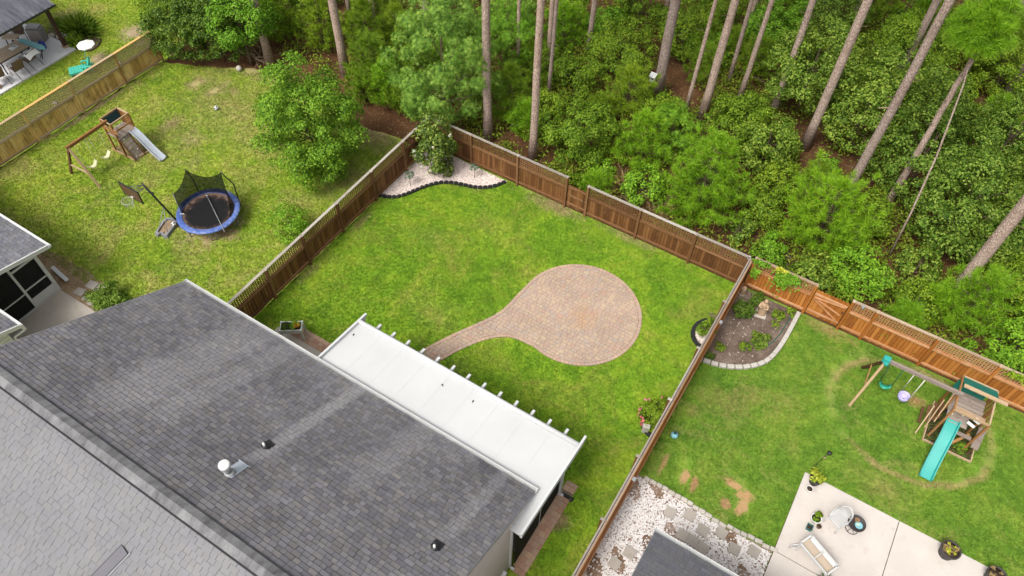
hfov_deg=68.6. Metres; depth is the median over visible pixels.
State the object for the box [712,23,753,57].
young pine
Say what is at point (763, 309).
garden statue
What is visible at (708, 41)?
woodland shrub
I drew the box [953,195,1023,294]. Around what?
pine tree
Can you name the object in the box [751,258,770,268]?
climbing vine
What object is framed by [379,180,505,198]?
block edging
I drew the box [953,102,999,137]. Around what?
woodland shrub
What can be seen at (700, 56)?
pine tree
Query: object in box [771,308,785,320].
garden shrub
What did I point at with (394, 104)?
young pine
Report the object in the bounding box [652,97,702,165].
woodland shrub
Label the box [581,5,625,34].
woodland shrub
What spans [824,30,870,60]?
woodland shrub
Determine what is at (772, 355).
block edging
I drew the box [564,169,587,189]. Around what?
fern
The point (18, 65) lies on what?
patio chair
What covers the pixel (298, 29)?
woodland shrub
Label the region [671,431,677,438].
gazing globe
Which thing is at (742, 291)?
garden statue
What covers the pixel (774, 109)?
woodland shrub
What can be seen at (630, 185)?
woodland shrub
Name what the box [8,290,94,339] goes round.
neighbour slab
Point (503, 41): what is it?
sweetgum tree
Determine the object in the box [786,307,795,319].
garden shrub
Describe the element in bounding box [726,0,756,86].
pine tree
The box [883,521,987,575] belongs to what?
patio
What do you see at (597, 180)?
young pine
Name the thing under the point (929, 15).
pine tree
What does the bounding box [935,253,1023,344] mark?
young pine
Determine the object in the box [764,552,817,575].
patio
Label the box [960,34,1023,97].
woodland shrub
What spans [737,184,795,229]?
woodland shrub
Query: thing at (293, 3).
woodland shrub
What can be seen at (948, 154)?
shrub
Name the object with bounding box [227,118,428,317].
wood fence
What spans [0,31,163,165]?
wood fence
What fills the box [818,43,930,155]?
shrub
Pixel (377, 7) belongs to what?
young pine
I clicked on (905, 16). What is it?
young pine
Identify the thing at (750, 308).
garden shrub
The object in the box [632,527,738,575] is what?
house
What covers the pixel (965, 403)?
playset
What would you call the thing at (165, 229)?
basketball hoop
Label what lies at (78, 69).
chaise lounge
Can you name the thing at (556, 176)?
fern
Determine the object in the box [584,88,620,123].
young pine
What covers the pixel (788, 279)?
climbing vine
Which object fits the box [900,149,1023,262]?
oak tree
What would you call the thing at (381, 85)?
young pine
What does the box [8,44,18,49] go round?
glass bowl
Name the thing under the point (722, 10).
woodland shrub
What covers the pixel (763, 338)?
garden shrub
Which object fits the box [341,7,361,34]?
young pine
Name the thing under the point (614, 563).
stepping stone
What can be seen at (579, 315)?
brick patio
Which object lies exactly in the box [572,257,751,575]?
wood fence
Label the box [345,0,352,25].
pine tree
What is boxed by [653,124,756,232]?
young pine
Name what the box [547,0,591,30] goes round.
woodland shrub
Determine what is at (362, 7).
young pine
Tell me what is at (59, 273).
plank
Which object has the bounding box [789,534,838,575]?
patio bench
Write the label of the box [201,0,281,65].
young tree
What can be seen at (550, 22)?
pine tree
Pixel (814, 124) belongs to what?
pine tree
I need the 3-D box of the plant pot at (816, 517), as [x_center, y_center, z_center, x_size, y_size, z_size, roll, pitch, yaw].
[9.917,7.474,24.393,0.354,0.516,0.443,27,56,18]
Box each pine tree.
[246,0,275,68]
[327,0,349,77]
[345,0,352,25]
[370,0,378,34]
[479,0,498,143]
[516,0,521,74]
[528,0,545,162]
[544,0,557,71]
[544,0,559,91]
[585,0,597,56]
[651,0,683,101]
[661,0,670,20]
[685,0,717,112]
[696,0,739,122]
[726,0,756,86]
[736,0,774,97]
[743,0,763,40]
[770,0,815,119]
[799,0,872,151]
[846,0,954,189]
[885,0,1023,202]
[892,0,940,77]
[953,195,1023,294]
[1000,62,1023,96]
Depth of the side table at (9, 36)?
38.73 m
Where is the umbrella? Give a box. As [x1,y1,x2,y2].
[76,40,94,59]
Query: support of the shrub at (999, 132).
on the ground at (679, 84)
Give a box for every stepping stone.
[73,287,86,296]
[85,280,98,288]
[607,555,621,570]
[622,545,636,559]
[663,506,676,519]
[675,527,688,541]
[682,508,696,522]
[685,533,699,547]
[695,540,709,555]
[696,523,709,537]
[714,525,728,540]
[727,541,741,556]
[746,544,761,558]
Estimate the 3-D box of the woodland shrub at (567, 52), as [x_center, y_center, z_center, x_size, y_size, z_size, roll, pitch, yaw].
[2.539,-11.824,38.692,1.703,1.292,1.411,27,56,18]
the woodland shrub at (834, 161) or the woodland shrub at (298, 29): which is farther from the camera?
the woodland shrub at (298, 29)
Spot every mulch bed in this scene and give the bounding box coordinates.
[48,26,99,49]
[702,290,795,366]
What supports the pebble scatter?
on the mulch bed at (732, 343)
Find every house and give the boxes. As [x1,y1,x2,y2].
[0,213,61,321]
[0,279,537,575]
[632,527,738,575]
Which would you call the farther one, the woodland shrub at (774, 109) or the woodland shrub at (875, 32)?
the woodland shrub at (875, 32)
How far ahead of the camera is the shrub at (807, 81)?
34.19 m
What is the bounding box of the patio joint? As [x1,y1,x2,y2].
[763,478,898,575]
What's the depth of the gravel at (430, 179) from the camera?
34.00 m
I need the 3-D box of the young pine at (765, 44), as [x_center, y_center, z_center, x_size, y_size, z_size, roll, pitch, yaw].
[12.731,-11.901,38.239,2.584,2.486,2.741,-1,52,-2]
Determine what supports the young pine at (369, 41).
on the ground at (679, 84)
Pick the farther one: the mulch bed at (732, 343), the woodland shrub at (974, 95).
the woodland shrub at (974, 95)
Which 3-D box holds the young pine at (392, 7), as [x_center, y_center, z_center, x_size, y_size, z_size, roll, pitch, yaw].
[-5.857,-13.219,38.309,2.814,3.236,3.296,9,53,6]
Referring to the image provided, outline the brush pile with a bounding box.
[235,42,286,68]
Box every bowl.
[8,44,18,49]
[855,522,862,528]
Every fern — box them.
[542,166,573,183]
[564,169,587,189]
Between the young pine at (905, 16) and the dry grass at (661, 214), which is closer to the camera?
the dry grass at (661, 214)
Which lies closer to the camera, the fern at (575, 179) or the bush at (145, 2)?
the fern at (575, 179)
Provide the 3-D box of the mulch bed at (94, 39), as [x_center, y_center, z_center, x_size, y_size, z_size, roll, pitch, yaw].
[-23.334,-13.445,40.003,3.606,0.001,1.422,27,56,18]
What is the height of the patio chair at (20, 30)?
1.014 m
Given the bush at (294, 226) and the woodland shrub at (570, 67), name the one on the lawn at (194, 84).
the bush at (294, 226)
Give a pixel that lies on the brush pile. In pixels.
(255, 57)
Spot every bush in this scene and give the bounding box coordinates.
[132,0,184,28]
[134,0,207,64]
[169,0,242,28]
[177,0,249,61]
[264,201,310,246]
[636,394,667,431]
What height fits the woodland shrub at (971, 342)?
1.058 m
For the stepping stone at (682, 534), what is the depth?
24.21 m
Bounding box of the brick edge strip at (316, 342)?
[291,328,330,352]
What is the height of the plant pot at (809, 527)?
0.170 m
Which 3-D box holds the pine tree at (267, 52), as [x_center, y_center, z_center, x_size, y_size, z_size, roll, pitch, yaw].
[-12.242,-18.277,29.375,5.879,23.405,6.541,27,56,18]
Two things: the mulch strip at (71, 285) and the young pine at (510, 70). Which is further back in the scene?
the young pine at (510, 70)
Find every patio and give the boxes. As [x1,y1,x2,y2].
[418,264,641,365]
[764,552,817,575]
[775,472,898,575]
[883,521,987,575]
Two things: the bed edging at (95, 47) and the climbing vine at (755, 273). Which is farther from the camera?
the bed edging at (95, 47)
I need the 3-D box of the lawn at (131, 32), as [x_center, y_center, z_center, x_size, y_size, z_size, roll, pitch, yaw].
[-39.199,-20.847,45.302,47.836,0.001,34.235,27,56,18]
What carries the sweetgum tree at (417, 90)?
on the ground at (679, 84)
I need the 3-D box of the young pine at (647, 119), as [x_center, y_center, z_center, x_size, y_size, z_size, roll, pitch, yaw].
[5.879,-6.631,33.457,3.414,3.372,3.277,-15,54,-13]
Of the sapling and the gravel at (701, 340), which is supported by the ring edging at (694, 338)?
the gravel at (701, 340)
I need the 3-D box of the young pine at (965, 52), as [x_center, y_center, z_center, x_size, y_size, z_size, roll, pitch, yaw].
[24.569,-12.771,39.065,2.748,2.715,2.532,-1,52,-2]
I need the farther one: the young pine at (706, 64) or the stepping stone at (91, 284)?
the young pine at (706, 64)
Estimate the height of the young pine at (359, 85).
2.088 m
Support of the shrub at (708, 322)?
on the ring edging at (694, 338)
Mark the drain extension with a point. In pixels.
(568, 497)
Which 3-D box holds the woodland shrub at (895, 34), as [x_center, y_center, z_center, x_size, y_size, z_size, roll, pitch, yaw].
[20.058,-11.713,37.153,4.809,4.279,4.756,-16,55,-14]
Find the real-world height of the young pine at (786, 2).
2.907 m
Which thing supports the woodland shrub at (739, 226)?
on the ground at (679, 84)
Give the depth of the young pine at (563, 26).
38.83 m
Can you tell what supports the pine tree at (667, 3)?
on the ground at (679, 84)
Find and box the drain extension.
[563,492,573,502]
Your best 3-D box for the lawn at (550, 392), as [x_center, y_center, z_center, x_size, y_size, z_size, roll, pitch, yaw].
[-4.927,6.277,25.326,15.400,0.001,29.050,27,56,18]
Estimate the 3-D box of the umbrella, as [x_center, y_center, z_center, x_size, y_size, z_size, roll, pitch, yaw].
[-21.518,-12.054,38.113,0.813,1.005,0.813,-29,58,-22]
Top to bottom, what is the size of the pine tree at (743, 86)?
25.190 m
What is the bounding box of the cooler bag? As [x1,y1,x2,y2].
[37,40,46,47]
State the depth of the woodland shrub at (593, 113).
33.28 m
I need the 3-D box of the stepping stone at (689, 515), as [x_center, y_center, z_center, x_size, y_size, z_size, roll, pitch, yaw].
[5.839,7.461,24.632,0.360,0.050,0.360,31,58,21]
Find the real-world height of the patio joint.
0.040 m
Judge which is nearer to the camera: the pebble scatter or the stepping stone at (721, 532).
the stepping stone at (721, 532)
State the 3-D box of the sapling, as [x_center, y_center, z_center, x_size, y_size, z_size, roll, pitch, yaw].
[16.063,-4.998,29.063,0.804,8.670,3.041,11,53,7]
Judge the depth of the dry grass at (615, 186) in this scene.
33.65 m
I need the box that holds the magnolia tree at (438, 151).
[410,109,461,177]
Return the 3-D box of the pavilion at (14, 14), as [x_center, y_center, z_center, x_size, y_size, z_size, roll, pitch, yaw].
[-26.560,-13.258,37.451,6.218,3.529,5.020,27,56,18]
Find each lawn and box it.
[0,0,192,167]
[0,62,410,312]
[253,155,734,575]
[639,288,1023,575]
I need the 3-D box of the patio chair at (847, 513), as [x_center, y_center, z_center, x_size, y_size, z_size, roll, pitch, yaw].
[10.595,7.423,24.214,0.592,0.893,0.570,-27,58,-20]
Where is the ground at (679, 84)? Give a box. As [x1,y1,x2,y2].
[5,0,1023,412]
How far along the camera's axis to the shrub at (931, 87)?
33.26 m
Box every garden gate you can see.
[566,185,585,212]
[805,290,849,325]
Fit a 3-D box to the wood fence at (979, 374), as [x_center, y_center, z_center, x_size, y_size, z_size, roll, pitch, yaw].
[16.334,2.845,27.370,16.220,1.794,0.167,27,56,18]
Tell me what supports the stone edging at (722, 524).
on the lawn at (740, 490)
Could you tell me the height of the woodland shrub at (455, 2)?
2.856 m
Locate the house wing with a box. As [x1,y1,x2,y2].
[0,309,26,344]
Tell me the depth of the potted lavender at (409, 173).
33.14 m
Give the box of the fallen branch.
[738,69,767,82]
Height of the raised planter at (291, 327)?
0.964 m
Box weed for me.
[951,437,970,453]
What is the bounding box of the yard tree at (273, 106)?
[246,50,373,193]
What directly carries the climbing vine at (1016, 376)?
attached to the wood fence at (979, 374)
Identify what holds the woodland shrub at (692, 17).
on the ground at (679, 84)
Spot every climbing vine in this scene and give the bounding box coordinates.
[749,268,764,279]
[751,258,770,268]
[765,269,806,297]
[774,266,788,273]
[1000,369,1023,385]
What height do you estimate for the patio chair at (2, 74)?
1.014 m
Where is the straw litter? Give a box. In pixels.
[224,0,1013,381]
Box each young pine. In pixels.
[253,0,298,43]
[293,0,344,53]
[338,65,378,104]
[340,25,403,86]
[341,0,391,56]
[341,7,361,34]
[350,0,402,27]
[363,56,402,106]
[369,0,421,57]
[382,71,431,113]
[393,45,425,73]
[416,44,448,73]
[432,36,461,63]
[478,60,531,123]
[501,94,541,142]
[514,38,557,86]
[542,0,594,48]
[578,165,614,198]
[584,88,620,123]
[604,60,662,115]
[604,105,673,170]
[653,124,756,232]
[682,35,726,81]
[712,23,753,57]
[737,32,778,77]
[757,0,803,26]
[776,147,885,260]
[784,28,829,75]
[788,157,844,204]
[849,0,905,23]
[872,296,928,340]
[883,11,918,51]
[913,0,943,18]
[913,273,973,327]
[931,6,960,50]
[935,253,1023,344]
[956,46,1006,65]
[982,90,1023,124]
[1001,115,1023,152]
[1013,292,1023,316]
[1014,12,1023,51]
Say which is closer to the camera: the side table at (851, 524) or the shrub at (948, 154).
the side table at (851, 524)
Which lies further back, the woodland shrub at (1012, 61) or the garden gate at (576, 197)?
the woodland shrub at (1012, 61)
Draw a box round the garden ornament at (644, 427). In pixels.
[641,423,649,432]
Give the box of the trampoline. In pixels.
[173,169,240,240]
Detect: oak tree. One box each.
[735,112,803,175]
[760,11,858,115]
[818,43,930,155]
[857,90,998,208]
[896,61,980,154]
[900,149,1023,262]
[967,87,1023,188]
[978,153,1023,254]
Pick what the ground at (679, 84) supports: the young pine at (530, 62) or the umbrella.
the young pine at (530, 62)
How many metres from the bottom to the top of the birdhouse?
0.411 m
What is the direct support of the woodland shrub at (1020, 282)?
on the ground at (679, 84)
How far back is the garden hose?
29.11 m
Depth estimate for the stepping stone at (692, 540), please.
24.09 m
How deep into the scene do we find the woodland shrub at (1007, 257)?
29.80 m
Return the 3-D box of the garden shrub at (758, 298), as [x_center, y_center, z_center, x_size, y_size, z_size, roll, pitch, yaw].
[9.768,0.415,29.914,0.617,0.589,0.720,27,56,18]
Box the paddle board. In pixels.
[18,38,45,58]
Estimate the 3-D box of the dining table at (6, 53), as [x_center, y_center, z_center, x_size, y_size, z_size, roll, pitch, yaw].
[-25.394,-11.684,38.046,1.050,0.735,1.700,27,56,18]
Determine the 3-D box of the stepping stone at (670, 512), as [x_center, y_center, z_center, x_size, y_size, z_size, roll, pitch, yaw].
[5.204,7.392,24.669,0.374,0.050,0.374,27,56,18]
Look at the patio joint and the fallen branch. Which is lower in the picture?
the patio joint
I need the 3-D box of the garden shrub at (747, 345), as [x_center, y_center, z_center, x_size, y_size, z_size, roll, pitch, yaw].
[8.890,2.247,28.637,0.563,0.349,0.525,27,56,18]
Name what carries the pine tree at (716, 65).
on the ground at (679, 84)
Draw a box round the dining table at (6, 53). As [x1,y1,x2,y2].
[0,40,33,74]
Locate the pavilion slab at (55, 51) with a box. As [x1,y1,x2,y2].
[0,24,75,95]
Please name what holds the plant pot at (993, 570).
on the patio at (913, 552)
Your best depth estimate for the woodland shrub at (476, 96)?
36.83 m
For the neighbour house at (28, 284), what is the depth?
27.99 m
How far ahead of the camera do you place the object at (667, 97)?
35.26 m
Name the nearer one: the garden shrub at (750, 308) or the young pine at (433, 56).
the garden shrub at (750, 308)
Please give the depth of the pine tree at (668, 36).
35.16 m
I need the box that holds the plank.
[51,266,68,281]
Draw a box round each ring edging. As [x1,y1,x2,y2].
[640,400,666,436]
[691,318,713,346]
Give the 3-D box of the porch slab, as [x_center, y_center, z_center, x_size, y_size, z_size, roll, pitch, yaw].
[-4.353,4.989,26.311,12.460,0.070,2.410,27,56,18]
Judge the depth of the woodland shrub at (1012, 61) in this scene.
39.48 m
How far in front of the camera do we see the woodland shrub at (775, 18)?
38.36 m
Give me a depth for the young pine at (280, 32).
38.80 m
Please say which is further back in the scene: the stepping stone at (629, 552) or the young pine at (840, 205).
the young pine at (840, 205)
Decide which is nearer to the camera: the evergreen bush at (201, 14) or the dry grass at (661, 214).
the dry grass at (661, 214)
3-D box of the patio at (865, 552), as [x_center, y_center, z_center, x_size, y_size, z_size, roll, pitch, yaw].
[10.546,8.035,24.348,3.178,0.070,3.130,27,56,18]
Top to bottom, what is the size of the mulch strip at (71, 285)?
0.001 m
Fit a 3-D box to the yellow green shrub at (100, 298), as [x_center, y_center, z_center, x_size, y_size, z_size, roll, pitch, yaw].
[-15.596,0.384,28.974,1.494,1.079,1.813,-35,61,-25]
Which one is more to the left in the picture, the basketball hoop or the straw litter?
the basketball hoop
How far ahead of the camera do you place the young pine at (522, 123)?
34.68 m
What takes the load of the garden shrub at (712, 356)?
on the mulch bed at (732, 343)
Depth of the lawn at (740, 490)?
26.16 m
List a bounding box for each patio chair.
[0,66,11,88]
[6,58,31,80]
[11,25,28,39]
[19,48,43,65]
[823,505,853,533]
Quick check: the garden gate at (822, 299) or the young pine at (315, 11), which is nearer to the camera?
the garden gate at (822, 299)
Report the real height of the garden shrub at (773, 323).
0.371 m
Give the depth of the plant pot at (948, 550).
23.69 m
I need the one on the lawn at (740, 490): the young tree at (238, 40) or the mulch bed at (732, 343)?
the mulch bed at (732, 343)
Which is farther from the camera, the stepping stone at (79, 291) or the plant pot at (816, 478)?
the stepping stone at (79, 291)
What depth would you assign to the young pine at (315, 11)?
38.37 m
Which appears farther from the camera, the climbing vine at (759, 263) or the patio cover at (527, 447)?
the climbing vine at (759, 263)
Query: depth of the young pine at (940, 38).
39.69 m
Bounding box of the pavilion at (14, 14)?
[0,0,68,87]
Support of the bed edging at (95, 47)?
on the mulch bed at (94, 39)
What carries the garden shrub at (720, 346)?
on the mulch bed at (732, 343)
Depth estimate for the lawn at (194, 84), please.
33.32 m
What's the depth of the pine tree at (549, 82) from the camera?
34.89 m
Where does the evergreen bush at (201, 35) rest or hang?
on the ground at (679, 84)
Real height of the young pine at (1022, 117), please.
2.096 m
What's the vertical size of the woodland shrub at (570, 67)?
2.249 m
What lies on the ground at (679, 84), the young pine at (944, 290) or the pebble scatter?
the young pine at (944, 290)
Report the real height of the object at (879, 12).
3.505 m
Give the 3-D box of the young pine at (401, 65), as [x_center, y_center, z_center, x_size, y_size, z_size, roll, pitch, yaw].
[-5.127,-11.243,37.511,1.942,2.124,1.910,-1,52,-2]
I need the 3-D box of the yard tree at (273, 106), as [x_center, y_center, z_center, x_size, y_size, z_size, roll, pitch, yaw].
[-8.680,-7.198,31.851,5.244,6.034,5.029,-15,54,-13]
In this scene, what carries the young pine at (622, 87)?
on the ground at (679, 84)
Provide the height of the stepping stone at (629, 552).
0.050 m
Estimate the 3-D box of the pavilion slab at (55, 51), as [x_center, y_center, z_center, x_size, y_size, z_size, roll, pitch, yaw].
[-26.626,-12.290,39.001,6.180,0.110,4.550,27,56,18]
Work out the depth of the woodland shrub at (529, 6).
39.60 m
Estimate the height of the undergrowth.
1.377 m
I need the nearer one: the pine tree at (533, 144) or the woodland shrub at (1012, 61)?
the pine tree at (533, 144)
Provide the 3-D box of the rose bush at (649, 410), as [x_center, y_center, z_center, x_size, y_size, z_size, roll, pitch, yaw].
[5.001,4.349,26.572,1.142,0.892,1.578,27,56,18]
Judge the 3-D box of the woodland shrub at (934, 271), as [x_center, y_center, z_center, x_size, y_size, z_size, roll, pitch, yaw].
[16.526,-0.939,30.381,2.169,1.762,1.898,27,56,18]
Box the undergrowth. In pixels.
[229,0,1023,386]
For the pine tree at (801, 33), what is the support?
on the ground at (679, 84)
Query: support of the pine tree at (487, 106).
on the ground at (679, 84)
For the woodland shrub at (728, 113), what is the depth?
33.97 m
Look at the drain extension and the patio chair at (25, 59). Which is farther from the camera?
the patio chair at (25, 59)
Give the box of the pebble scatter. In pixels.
[721,308,762,361]
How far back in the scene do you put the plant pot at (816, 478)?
25.04 m
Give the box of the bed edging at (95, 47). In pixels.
[77,34,100,50]
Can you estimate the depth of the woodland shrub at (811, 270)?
29.60 m
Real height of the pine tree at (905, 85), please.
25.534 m
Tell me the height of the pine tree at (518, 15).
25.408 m
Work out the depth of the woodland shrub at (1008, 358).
27.38 m
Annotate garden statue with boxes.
[739,286,746,295]
[754,299,769,319]
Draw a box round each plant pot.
[806,485,812,492]
[806,523,813,531]
[809,467,826,485]
[810,511,823,523]
[938,540,961,560]
[983,565,1007,575]
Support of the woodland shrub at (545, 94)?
on the ground at (679, 84)
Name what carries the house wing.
on the neighbour slab
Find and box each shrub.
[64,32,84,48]
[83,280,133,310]
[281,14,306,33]
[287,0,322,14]
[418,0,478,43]
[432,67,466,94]
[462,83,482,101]
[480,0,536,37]
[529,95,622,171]
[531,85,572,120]
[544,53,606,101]
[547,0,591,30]
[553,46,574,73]
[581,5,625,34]
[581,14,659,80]
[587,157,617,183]
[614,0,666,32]
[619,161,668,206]
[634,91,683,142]
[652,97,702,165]
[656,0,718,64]
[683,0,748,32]
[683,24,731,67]
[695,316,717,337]
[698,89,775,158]
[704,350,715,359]
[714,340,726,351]
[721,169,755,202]
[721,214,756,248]
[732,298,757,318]
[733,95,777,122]
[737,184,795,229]
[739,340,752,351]
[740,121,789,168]
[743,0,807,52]
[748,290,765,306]
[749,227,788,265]
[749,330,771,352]
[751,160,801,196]
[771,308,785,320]
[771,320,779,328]
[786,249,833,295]
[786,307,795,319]
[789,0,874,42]
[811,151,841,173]
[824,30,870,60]
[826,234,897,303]
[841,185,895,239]
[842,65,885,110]
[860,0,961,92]
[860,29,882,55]
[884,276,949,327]
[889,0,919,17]
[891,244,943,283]
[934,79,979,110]
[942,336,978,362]
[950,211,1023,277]
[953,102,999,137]
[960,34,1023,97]
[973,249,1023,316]
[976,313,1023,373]
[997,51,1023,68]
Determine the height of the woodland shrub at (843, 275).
2.302 m
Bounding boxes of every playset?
[65,107,165,187]
[848,355,1007,480]
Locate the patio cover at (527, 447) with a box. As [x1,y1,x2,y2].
[318,313,586,565]
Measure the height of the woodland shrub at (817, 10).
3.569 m
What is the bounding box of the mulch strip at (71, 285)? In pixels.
[12,220,103,311]
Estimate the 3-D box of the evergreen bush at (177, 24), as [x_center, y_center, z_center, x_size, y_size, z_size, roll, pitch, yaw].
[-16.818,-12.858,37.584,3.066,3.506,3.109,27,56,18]
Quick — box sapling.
[887,42,983,256]
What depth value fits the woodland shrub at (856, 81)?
36.51 m
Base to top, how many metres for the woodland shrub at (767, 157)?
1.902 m
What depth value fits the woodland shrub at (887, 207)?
31.30 m
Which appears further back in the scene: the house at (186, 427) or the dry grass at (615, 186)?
the dry grass at (615, 186)
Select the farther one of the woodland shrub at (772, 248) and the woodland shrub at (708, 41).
the woodland shrub at (708, 41)
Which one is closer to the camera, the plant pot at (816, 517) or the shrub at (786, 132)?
the plant pot at (816, 517)
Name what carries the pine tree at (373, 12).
on the ground at (679, 84)
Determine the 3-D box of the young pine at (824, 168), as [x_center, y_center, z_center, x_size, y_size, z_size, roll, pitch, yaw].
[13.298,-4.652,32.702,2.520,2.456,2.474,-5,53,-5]
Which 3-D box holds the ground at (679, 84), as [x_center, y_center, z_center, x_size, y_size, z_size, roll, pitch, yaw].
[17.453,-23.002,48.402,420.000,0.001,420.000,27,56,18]
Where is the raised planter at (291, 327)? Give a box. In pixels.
[279,320,306,340]
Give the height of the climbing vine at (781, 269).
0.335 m
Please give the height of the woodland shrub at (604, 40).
2.962 m
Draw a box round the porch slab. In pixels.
[274,327,556,551]
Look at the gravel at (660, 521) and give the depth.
24.25 m
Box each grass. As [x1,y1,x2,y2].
[46,9,106,40]
[604,160,650,197]
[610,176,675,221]
[629,196,676,228]
[763,254,808,296]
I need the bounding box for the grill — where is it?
[25,23,48,42]
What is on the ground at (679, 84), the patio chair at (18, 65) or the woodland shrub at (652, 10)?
the woodland shrub at (652, 10)
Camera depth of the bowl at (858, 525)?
24.02 m
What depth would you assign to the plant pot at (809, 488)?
25.11 m
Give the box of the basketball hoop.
[118,181,177,238]
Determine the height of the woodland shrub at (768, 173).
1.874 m
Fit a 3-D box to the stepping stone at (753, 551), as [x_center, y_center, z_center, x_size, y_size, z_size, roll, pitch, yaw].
[7.723,8.414,23.947,0.360,0.050,0.360,33,58,21]
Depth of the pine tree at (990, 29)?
25.68 m
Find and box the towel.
[23,48,39,59]
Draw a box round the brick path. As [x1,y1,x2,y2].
[512,480,577,575]
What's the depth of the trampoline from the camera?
31.52 m
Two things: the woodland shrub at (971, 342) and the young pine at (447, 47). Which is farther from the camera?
the young pine at (447, 47)
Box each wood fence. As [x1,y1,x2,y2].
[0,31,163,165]
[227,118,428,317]
[429,118,750,282]
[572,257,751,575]
[743,257,1023,410]
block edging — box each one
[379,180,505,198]
[701,311,800,369]
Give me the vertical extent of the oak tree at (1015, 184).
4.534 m
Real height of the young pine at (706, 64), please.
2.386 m
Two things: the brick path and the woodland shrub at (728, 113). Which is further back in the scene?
the woodland shrub at (728, 113)
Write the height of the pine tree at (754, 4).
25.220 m
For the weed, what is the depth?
26.07 m
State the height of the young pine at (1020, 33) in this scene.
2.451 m
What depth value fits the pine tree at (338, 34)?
36.50 m
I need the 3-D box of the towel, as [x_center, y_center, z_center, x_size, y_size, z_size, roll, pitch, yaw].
[-24.073,-11.739,37.507,0.420,0.297,0.720,18,54,12]
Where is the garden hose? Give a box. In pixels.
[768,313,792,344]
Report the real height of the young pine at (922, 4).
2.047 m
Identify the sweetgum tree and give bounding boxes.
[378,0,508,130]
[474,0,547,67]
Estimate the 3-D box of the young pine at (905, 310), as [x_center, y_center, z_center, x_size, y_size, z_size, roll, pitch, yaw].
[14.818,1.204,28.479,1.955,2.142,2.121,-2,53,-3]
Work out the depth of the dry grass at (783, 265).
30.92 m
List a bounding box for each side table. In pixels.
[1,33,19,43]
[845,515,865,534]
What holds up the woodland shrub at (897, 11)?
on the ground at (679, 84)
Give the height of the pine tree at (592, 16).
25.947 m
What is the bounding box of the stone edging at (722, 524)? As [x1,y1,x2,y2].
[644,476,777,552]
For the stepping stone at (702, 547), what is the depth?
23.96 m
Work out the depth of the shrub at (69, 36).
39.13 m
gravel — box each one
[383,148,506,197]
[583,476,771,575]
[695,326,709,342]
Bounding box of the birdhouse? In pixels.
[649,72,657,81]
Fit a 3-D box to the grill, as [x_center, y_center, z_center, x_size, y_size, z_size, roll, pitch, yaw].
[-24.906,-13.366,39.284,0.750,0.820,0.500,6,53,3]
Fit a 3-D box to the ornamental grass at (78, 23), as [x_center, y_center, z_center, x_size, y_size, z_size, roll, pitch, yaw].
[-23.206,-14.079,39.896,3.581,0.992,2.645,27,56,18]
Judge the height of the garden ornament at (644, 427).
0.440 m
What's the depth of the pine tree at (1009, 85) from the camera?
37.32 m

